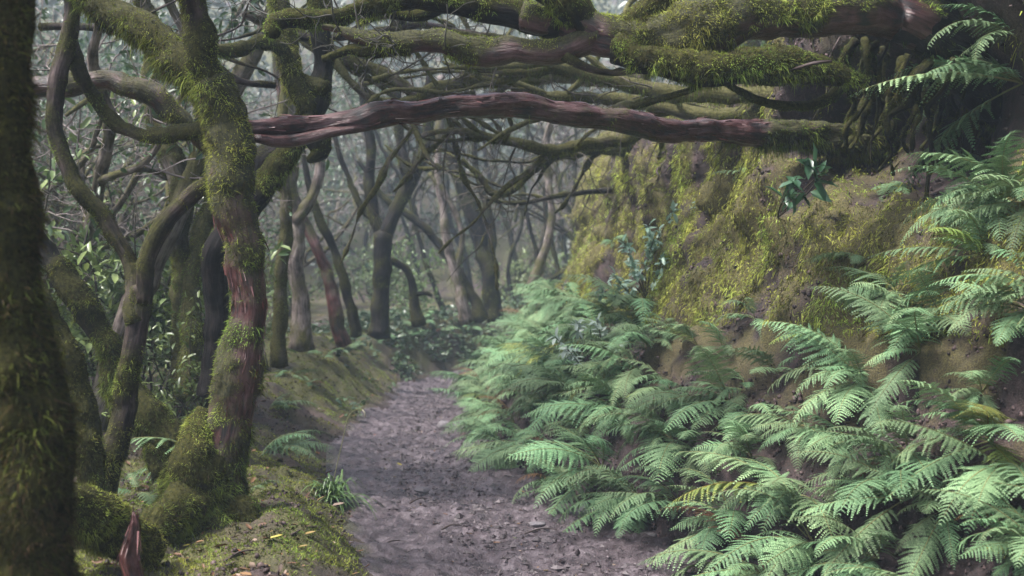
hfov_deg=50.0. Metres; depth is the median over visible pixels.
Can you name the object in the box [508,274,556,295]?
fern
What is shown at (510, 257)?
forest tree
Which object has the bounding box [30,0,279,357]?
laurel tree
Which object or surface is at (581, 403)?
fern
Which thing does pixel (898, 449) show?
fern
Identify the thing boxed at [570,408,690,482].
fern
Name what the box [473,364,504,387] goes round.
fern
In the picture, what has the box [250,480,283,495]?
fern
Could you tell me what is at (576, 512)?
stone
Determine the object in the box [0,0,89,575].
mossy tree
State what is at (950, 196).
fern
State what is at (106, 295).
laurel shrub
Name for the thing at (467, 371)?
fern
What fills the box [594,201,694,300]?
pale sapling
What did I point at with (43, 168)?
laurel tree
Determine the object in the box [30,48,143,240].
laurel tree
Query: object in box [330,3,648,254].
arching bough
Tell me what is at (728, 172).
fern
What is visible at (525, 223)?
laurel tree
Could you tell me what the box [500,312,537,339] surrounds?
fern
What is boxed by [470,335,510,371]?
fern
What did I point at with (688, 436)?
fern
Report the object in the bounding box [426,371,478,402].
fern
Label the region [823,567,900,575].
fern
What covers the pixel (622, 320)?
fern
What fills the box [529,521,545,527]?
stone
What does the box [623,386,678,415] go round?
fern
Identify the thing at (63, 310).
laurel shrub
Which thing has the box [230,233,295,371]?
laurel shrub
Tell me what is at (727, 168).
hanging root
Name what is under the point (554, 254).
forest tree
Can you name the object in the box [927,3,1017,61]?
fern
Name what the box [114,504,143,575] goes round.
broken stump
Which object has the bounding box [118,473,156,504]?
fern
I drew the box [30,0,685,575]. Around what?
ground
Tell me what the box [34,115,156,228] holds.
laurel tree
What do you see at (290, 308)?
laurel shrub
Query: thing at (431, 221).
laurel tree
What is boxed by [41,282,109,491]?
mossy tree
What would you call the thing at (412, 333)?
fern
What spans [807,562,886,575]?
fern
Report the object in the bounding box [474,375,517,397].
fern
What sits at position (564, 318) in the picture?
fern
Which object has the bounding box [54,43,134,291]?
laurel tree
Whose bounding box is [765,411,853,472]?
fern
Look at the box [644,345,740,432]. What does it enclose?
fern
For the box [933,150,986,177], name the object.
fern
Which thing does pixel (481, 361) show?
fern
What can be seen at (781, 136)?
fallen tree
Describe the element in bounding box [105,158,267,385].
laurel shrub
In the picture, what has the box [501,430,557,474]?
fern
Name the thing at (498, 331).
fern
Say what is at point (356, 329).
forest tree
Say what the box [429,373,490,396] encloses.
fern
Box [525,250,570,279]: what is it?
laurel shrub
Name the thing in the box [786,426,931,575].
fern
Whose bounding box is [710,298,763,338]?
fern
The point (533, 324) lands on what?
fern
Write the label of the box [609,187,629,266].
hanging root
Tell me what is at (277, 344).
forest tree
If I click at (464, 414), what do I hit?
fern
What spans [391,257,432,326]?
forest tree
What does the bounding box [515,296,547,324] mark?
fern
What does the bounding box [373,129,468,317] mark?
forest tree
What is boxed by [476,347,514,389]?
fern
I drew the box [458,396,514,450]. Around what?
fern
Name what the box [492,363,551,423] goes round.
fern
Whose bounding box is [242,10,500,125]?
arching bough
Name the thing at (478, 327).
fern
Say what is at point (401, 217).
forest tree
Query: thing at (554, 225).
laurel tree
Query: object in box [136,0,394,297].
laurel tree
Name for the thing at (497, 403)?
fern
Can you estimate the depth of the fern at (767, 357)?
6.46 m
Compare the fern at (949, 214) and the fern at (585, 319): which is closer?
the fern at (949, 214)
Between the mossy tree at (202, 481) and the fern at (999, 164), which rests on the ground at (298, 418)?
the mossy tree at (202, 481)
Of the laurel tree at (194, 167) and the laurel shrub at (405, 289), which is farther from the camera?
the laurel shrub at (405, 289)
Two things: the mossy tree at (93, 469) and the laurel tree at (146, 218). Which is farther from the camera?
the laurel tree at (146, 218)
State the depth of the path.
7.22 m
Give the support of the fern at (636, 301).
on the hillside
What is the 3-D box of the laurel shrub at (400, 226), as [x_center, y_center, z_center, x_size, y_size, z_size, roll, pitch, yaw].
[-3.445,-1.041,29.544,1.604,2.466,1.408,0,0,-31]
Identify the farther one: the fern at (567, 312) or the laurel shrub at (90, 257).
the fern at (567, 312)
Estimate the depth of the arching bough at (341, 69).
8.98 m
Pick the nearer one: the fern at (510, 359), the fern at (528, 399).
the fern at (528, 399)
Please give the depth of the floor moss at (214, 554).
5.89 m
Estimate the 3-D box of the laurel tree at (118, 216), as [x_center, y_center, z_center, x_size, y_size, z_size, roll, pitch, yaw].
[-6.240,-1.516,17.255,4.573,4.973,3.554,0,0,-44]
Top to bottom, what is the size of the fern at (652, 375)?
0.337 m
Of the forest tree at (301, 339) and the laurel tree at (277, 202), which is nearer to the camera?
the forest tree at (301, 339)
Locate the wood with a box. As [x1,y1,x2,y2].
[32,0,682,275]
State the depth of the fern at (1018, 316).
4.81 m
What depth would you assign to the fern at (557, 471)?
7.77 m
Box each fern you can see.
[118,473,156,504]
[121,437,175,491]
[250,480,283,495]
[259,430,333,458]
[269,392,319,411]
[273,369,314,380]
[303,376,325,387]
[307,348,341,357]
[347,341,362,347]
[389,315,421,330]
[408,330,430,336]
[424,310,435,323]
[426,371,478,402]
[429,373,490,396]
[435,326,460,334]
[443,372,481,399]
[443,410,493,441]
[443,434,524,468]
[445,409,494,431]
[450,359,485,382]
[451,381,482,410]
[453,342,514,380]
[453,396,479,412]
[455,398,490,418]
[456,420,526,472]
[457,352,488,389]
[457,416,505,455]
[458,379,491,413]
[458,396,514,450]
[464,322,482,329]
[464,370,484,380]
[466,347,497,378]
[466,350,518,400]
[467,392,501,423]
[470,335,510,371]
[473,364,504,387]
[474,336,508,352]
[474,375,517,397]
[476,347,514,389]
[476,369,526,406]
[480,328,507,349]
[482,341,560,402]
[483,326,542,368]
[484,334,552,402]
[484,375,507,394]
[486,312,543,341]
[487,428,544,461]
[491,312,516,324]
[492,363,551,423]
[493,381,542,416]
[494,316,534,370]
[495,316,549,376]
[496,349,534,374]
[499,320,542,360]
[499,420,615,515]
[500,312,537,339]
[501,363,586,441]
[501,395,546,422]
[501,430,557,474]
[502,308,528,317]
[507,284,565,319]
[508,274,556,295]
[508,348,550,373]
[509,279,553,314]
[509,456,575,501]
[510,365,573,417]
[512,473,564,500]
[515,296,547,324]
[516,349,574,402]
[517,285,553,327]
[520,283,579,326]
[521,316,587,370]
[523,372,624,427]
[524,328,580,393]
[532,279,579,319]
[533,284,561,324]
[534,303,597,345]
[534,403,591,441]
[539,297,578,328]
[539,304,557,326]
[541,300,626,355]
[549,295,583,326]
[549,467,650,537]
[554,295,611,315]
[554,361,613,400]
[556,341,642,407]
[560,274,657,345]
[562,356,584,389]
[563,464,637,536]
[565,323,625,373]
[569,291,642,319]
[569,317,605,362]
[569,332,625,400]
[569,401,632,444]
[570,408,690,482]
[594,466,682,527]
[596,322,671,379]
[600,313,640,339]
[601,235,627,245]
[611,358,676,409]
[616,399,669,464]
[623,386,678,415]
[627,379,695,419]
[639,310,677,350]
[639,506,777,575]
[640,419,716,483]
[643,323,698,350]
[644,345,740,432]
[647,468,753,567]
[668,451,843,544]
[691,321,732,363]
[691,366,753,417]
[693,419,776,478]
[706,457,818,575]
[708,400,784,441]
[709,168,744,181]
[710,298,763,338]
[714,406,840,473]
[723,345,794,376]
[755,321,867,390]
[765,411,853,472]
[766,323,896,437]
[767,515,900,575]
[772,326,842,365]
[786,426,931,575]
[795,405,945,491]
[801,461,880,534]
[805,250,864,265]
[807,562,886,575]
[810,286,943,420]
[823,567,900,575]
[825,282,938,333]
[829,260,910,332]
[850,44,1022,188]
[858,466,961,575]
[859,267,971,358]
[868,209,1018,287]
[873,181,910,200]
[876,399,1023,532]
[882,380,1023,502]
[891,130,1023,244]
[900,184,1016,250]
[902,87,950,129]
[902,147,1023,263]
[917,478,1023,575]
[926,252,1023,317]
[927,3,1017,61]
[930,281,1023,346]
[931,198,974,232]
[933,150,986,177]
[938,356,1020,420]
[946,496,1023,575]
[976,480,1023,499]
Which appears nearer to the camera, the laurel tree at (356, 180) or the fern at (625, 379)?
the fern at (625, 379)
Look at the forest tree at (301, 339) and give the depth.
12.43 m
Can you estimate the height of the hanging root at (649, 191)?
0.778 m
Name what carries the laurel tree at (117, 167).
on the ground at (298, 418)
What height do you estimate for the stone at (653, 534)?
0.058 m
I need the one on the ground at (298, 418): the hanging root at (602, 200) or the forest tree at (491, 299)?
the forest tree at (491, 299)
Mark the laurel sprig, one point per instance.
(820, 192)
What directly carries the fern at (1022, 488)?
on the hillside
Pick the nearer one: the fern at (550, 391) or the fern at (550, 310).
the fern at (550, 391)
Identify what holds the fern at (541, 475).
on the hillside
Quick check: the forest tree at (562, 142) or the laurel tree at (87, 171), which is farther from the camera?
the forest tree at (562, 142)
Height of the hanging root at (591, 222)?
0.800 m
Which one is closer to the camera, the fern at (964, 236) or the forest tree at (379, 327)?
the fern at (964, 236)
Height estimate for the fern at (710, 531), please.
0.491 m
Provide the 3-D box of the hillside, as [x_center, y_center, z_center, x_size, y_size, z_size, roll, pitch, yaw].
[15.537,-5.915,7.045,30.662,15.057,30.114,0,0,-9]
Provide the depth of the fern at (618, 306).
10.09 m
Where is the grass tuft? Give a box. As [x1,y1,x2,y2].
[300,408,375,517]
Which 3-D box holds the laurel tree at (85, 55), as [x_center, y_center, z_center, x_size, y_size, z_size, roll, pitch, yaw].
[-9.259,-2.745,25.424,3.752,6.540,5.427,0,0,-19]
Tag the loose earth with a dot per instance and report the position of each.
(266, 567)
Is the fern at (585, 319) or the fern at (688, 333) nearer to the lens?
the fern at (688, 333)
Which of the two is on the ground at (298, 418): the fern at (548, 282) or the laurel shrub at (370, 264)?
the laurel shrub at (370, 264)
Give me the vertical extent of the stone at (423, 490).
0.046 m
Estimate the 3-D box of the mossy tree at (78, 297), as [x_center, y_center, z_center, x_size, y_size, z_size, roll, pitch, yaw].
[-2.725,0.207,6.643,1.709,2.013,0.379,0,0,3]
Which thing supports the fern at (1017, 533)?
on the hillside
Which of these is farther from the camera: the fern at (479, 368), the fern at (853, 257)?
the fern at (479, 368)
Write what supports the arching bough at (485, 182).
attached to the hillside
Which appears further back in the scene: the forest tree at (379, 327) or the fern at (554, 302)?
the forest tree at (379, 327)
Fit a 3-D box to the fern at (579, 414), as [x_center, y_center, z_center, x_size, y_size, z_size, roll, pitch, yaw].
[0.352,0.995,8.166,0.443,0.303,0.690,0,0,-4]
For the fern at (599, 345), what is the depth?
8.33 m
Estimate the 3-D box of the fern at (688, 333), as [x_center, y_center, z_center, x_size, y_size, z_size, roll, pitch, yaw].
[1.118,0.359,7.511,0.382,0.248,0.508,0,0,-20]
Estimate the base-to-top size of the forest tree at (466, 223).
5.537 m
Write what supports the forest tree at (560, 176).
on the ground at (298, 418)
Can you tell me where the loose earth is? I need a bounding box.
[84,332,400,575]
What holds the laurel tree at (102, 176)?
on the ground at (298, 418)
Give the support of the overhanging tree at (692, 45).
on the hillside
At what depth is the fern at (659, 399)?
6.82 m
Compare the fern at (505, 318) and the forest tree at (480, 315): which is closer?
the fern at (505, 318)
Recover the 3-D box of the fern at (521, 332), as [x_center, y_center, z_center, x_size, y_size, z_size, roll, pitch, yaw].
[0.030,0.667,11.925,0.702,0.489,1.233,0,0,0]
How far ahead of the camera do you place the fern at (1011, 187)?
5.29 m
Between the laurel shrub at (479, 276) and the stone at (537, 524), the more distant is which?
the laurel shrub at (479, 276)
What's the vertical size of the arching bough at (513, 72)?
1.886 m
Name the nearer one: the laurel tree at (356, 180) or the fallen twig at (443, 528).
the fallen twig at (443, 528)
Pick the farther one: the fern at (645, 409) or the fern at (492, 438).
the fern at (492, 438)
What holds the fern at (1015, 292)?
on the hillside
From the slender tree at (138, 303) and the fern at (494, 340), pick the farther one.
the fern at (494, 340)
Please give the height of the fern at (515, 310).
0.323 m
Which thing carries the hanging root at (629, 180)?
hanging from the hillside
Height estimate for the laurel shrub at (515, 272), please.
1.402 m
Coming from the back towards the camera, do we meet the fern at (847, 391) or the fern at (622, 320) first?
the fern at (622, 320)
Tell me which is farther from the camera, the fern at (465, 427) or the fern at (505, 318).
the fern at (505, 318)
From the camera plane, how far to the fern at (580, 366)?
8.09 m
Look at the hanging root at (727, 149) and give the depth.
8.59 m
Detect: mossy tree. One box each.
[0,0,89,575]
[40,233,182,484]
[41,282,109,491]
[60,0,270,546]
[132,0,215,401]
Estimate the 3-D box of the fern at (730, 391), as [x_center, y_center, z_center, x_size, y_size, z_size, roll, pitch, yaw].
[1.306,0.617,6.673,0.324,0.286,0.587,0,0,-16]
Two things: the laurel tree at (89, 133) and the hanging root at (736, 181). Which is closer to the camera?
the hanging root at (736, 181)
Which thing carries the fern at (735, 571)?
on the hillside
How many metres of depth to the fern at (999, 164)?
5.40 m
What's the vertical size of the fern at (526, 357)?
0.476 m
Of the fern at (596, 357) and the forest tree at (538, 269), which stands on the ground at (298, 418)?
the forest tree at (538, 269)
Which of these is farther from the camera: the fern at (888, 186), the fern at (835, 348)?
the fern at (888, 186)
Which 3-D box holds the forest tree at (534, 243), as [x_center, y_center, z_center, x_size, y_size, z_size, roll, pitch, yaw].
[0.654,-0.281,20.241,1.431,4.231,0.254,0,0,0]
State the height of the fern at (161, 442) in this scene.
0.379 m
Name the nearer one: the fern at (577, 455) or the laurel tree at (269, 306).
the fern at (577, 455)
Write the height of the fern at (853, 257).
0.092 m
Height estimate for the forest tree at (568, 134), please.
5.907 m
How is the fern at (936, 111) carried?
on the hillside
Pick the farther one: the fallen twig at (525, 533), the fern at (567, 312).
the fern at (567, 312)
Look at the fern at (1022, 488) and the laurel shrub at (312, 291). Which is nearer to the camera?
the fern at (1022, 488)
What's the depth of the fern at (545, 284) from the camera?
15.64 m
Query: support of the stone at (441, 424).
on the path
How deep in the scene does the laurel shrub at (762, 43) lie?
13.71 m
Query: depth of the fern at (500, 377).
11.10 m
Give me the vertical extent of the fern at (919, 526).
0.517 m
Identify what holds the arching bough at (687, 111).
attached to the hillside
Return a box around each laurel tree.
[29,1,202,353]
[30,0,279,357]
[30,0,351,318]
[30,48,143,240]
[31,12,195,290]
[33,0,96,235]
[33,142,194,281]
[34,9,162,247]
[34,47,278,282]
[34,66,193,237]
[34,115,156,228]
[35,96,198,242]
[42,105,151,243]
[44,21,88,53]
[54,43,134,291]
[74,103,279,289]
[82,39,362,322]
[92,0,271,429]
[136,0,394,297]
[141,116,318,308]
[162,84,313,297]
[191,89,337,268]
[245,88,474,289]
[273,103,453,277]
[303,59,534,278]
[327,52,501,292]
[471,88,606,299]
[488,119,581,276]
[494,89,641,245]
[505,80,666,268]
[524,206,568,244]
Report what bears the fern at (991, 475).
on the hillside
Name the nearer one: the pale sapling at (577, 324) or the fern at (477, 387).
the pale sapling at (577, 324)
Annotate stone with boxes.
[414,487,429,493]
[436,420,453,428]
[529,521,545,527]
[569,504,594,515]
[640,532,656,536]
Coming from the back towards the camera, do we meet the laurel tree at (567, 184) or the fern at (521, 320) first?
the laurel tree at (567, 184)
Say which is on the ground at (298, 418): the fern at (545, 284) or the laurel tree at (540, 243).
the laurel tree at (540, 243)
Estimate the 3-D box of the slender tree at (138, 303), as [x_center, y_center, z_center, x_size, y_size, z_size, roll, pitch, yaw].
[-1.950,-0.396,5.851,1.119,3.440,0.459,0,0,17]
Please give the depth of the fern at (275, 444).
7.83 m
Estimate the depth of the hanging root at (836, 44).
7.38 m
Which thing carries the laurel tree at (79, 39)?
on the ground at (298, 418)
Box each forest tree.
[268,82,296,368]
[270,51,351,347]
[279,74,325,351]
[301,150,362,337]
[332,56,434,339]
[343,85,478,300]
[344,134,372,299]
[356,159,488,322]
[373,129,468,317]
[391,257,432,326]
[393,124,473,301]
[427,75,473,325]
[443,94,504,323]
[451,91,497,269]
[463,129,497,247]
[472,90,587,301]
[476,120,498,197]
[485,126,528,307]
[503,182,574,285]
[510,158,576,292]
[513,85,578,230]
[519,119,582,282]
[525,123,557,288]
[538,121,573,266]
[540,86,598,200]
[557,90,605,235]
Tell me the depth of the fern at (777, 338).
6.17 m
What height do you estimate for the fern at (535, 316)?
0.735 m
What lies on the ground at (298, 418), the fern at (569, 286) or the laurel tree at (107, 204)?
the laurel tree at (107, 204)
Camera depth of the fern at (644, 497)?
6.38 m
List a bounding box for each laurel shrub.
[30,121,96,382]
[40,92,152,375]
[41,200,137,385]
[42,148,208,408]
[67,102,195,363]
[67,171,203,386]
[92,141,290,403]
[96,290,205,421]
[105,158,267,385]
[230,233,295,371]
[264,205,291,316]
[264,249,273,297]
[266,264,336,307]
[313,256,413,302]
[347,221,415,298]
[357,224,414,281]
[359,258,425,306]
[370,234,445,316]
[453,214,503,288]
[498,250,533,306]
[506,219,562,294]
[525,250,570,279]
[735,40,770,84]
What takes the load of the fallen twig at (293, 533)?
on the ground at (298, 418)
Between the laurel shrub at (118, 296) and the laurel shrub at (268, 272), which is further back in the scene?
the laurel shrub at (268, 272)
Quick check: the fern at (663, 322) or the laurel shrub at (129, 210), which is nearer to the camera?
the fern at (663, 322)
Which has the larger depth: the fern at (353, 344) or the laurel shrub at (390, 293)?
the laurel shrub at (390, 293)
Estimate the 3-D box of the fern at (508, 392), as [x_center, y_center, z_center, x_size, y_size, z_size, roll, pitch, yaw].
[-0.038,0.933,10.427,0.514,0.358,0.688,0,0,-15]
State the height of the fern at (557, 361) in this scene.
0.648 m
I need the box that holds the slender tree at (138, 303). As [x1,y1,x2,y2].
[44,0,256,495]
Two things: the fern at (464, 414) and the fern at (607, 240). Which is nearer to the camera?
the fern at (464, 414)
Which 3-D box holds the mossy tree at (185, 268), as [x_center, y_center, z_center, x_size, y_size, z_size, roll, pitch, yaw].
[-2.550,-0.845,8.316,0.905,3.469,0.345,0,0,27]
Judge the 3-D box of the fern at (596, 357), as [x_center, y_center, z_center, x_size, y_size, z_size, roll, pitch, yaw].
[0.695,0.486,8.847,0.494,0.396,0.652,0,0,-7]
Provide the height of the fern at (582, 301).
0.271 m
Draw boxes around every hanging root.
[578,201,602,249]
[590,173,615,244]
[600,192,630,241]
[607,166,616,234]
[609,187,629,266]
[616,172,635,203]
[622,145,643,207]
[633,158,676,232]
[639,167,659,202]
[660,143,675,169]
[708,85,749,185]
[710,104,733,189]
[713,149,744,193]
[725,151,744,207]
[800,37,840,167]
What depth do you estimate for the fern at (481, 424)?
9.76 m
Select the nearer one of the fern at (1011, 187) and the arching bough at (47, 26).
the fern at (1011, 187)
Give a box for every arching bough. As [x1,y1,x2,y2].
[37,0,336,146]
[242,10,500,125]
[278,1,651,264]
[296,15,541,290]
[329,16,773,197]
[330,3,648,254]
[360,0,750,184]
[371,120,634,263]
[431,168,616,311]
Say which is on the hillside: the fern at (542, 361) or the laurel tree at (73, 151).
the fern at (542, 361)
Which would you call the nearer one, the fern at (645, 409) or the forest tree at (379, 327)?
the fern at (645, 409)
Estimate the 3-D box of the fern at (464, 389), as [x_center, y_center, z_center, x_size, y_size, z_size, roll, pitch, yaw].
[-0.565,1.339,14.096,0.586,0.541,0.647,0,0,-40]
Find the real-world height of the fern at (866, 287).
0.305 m
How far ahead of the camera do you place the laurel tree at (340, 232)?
17.93 m
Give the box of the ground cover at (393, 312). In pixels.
[287,296,535,415]
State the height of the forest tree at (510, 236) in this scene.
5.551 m
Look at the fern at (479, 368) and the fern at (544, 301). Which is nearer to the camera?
the fern at (544, 301)
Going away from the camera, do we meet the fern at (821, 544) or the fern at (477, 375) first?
the fern at (821, 544)
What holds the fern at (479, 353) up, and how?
on the hillside
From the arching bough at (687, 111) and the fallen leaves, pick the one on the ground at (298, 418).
the fallen leaves
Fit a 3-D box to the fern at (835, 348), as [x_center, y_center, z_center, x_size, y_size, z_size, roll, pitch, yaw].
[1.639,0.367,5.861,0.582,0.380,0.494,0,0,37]
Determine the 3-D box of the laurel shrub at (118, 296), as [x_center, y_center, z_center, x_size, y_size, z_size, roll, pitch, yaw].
[-2.983,-0.036,9.216,1.408,2.468,1.605,0,0,34]
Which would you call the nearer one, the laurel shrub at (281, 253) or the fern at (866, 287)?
the fern at (866, 287)
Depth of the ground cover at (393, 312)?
19.04 m
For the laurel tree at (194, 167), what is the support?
on the ground at (298, 418)
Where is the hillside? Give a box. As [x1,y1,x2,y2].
[480,0,1023,575]
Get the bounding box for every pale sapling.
[545,312,627,366]
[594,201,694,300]
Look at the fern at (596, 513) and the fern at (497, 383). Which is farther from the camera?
the fern at (497, 383)
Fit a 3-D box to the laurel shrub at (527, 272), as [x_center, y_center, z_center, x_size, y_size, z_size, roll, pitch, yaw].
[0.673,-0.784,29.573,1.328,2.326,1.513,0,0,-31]
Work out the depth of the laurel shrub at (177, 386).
7.97 m
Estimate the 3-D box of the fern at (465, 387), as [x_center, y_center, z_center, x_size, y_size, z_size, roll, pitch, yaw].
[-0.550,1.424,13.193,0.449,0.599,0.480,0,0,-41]
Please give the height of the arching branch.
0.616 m
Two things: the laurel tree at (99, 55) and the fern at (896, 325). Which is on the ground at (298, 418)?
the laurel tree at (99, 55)
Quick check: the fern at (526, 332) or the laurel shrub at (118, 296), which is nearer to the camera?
the laurel shrub at (118, 296)
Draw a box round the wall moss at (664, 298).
[549,11,1023,349]
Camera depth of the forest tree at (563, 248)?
27.48 m
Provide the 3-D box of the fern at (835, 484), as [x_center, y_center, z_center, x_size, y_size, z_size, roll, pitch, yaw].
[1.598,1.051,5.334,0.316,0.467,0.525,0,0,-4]
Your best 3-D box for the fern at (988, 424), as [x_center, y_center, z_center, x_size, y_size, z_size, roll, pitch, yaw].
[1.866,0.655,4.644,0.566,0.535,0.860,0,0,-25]
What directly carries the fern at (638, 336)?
on the hillside
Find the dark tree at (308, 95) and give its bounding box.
[196,0,338,400]
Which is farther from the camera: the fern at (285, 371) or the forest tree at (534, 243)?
the forest tree at (534, 243)
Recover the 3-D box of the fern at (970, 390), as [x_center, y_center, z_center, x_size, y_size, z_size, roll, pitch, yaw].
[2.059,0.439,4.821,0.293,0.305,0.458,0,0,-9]
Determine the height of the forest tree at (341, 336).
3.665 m
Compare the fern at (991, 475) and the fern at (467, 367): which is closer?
the fern at (991, 475)
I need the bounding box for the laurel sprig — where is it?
[765,143,837,217]
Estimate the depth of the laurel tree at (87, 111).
30.04 m
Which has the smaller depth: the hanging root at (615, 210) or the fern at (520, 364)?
the fern at (520, 364)
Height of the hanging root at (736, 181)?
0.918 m
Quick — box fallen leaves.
[91,316,615,575]
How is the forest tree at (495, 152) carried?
on the ground at (298, 418)
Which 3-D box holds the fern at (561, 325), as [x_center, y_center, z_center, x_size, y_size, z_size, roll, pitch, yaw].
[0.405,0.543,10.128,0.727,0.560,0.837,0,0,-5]
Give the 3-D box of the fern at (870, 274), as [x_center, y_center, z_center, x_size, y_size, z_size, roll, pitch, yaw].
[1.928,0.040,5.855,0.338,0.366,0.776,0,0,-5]
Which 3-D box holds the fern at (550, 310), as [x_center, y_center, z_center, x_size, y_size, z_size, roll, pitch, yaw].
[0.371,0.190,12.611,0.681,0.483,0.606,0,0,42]
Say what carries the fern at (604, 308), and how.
on the hillside
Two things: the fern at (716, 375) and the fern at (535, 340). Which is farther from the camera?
the fern at (535, 340)
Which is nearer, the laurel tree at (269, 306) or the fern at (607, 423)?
the fern at (607, 423)
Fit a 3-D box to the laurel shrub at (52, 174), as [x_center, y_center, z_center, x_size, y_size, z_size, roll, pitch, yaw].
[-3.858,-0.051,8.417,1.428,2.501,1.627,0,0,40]
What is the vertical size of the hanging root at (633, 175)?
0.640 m
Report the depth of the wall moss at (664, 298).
7.60 m
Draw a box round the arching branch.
[32,69,206,157]
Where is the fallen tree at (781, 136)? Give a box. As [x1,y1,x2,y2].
[249,91,900,179]
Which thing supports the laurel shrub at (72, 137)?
on the ground at (298, 418)
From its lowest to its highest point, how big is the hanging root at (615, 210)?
0.519 m
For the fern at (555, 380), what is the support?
on the hillside
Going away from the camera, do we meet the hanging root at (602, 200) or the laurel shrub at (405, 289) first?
the hanging root at (602, 200)
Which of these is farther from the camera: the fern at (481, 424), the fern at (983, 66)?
the fern at (481, 424)
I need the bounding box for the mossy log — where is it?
[73,481,168,571]
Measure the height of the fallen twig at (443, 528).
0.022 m
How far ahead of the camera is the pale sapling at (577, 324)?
8.30 m
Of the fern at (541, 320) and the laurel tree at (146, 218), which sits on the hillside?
the fern at (541, 320)
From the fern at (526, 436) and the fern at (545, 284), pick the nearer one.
the fern at (526, 436)
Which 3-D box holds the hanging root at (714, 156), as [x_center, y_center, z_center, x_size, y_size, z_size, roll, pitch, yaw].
[1.681,-1.160,8.652,0.268,0.795,0.123,0,0,-15]
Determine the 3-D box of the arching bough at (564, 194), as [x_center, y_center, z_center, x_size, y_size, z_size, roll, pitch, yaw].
[-0.070,-0.595,12.500,2.532,1.725,1.627,0,0,-31]
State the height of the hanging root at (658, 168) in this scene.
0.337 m
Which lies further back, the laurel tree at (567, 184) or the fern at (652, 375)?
the laurel tree at (567, 184)
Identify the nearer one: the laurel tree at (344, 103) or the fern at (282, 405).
the fern at (282, 405)
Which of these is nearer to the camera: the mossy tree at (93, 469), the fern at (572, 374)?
the mossy tree at (93, 469)
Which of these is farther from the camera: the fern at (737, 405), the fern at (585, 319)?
the fern at (585, 319)
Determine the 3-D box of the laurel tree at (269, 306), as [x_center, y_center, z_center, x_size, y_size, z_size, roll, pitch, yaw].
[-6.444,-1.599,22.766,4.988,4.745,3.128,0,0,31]
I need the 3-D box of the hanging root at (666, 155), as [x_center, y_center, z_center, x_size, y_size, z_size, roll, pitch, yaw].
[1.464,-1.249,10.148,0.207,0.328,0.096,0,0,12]
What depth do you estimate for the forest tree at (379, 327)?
15.42 m
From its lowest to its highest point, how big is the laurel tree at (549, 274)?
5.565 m
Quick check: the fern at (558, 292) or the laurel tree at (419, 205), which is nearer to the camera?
the fern at (558, 292)
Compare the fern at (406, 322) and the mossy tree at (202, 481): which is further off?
the fern at (406, 322)
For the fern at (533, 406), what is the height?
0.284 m
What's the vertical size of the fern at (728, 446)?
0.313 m
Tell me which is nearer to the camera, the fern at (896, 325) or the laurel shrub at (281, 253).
the fern at (896, 325)
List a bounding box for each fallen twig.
[223,549,252,560]
[290,526,319,535]
[441,524,460,529]
[524,528,556,534]
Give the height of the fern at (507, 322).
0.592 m
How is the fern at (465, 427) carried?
on the hillside
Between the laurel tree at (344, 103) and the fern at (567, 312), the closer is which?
the fern at (567, 312)
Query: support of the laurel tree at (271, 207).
on the ground at (298, 418)
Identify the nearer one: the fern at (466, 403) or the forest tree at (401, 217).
the fern at (466, 403)
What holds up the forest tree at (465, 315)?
on the ground at (298, 418)
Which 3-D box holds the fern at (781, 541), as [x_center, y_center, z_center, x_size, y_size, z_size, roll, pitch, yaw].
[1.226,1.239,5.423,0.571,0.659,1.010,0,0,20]
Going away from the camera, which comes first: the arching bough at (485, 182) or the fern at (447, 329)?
the arching bough at (485, 182)
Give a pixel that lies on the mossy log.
(103, 522)
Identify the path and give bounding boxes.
[326,369,757,575]
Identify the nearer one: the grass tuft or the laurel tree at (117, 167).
the grass tuft
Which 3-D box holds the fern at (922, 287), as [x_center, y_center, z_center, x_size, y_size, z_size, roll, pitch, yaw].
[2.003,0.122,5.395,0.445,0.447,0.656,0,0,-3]
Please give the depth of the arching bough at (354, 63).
9.01 m
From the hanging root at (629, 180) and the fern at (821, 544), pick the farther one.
the hanging root at (629, 180)
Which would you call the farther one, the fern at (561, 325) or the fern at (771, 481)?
the fern at (561, 325)
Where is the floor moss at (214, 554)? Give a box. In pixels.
[75,326,418,575]
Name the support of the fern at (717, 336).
on the hillside
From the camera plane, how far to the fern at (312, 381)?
12.72 m
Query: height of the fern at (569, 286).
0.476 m
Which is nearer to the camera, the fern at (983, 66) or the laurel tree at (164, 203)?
the fern at (983, 66)
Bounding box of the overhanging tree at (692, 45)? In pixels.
[209,0,1005,200]
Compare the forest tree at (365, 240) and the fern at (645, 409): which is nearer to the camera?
the fern at (645, 409)
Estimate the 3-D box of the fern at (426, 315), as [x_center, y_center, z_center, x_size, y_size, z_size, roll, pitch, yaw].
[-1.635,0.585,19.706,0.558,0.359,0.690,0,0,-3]
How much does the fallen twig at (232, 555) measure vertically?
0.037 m
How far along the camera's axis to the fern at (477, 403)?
11.73 m
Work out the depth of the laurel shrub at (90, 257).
8.47 m
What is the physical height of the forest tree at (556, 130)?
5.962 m
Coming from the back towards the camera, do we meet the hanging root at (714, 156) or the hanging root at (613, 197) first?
the hanging root at (613, 197)
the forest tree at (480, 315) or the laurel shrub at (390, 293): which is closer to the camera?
the forest tree at (480, 315)
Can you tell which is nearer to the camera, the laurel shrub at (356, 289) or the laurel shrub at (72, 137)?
the laurel shrub at (72, 137)
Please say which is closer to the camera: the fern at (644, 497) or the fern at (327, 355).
the fern at (644, 497)
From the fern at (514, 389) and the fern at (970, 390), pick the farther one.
the fern at (514, 389)

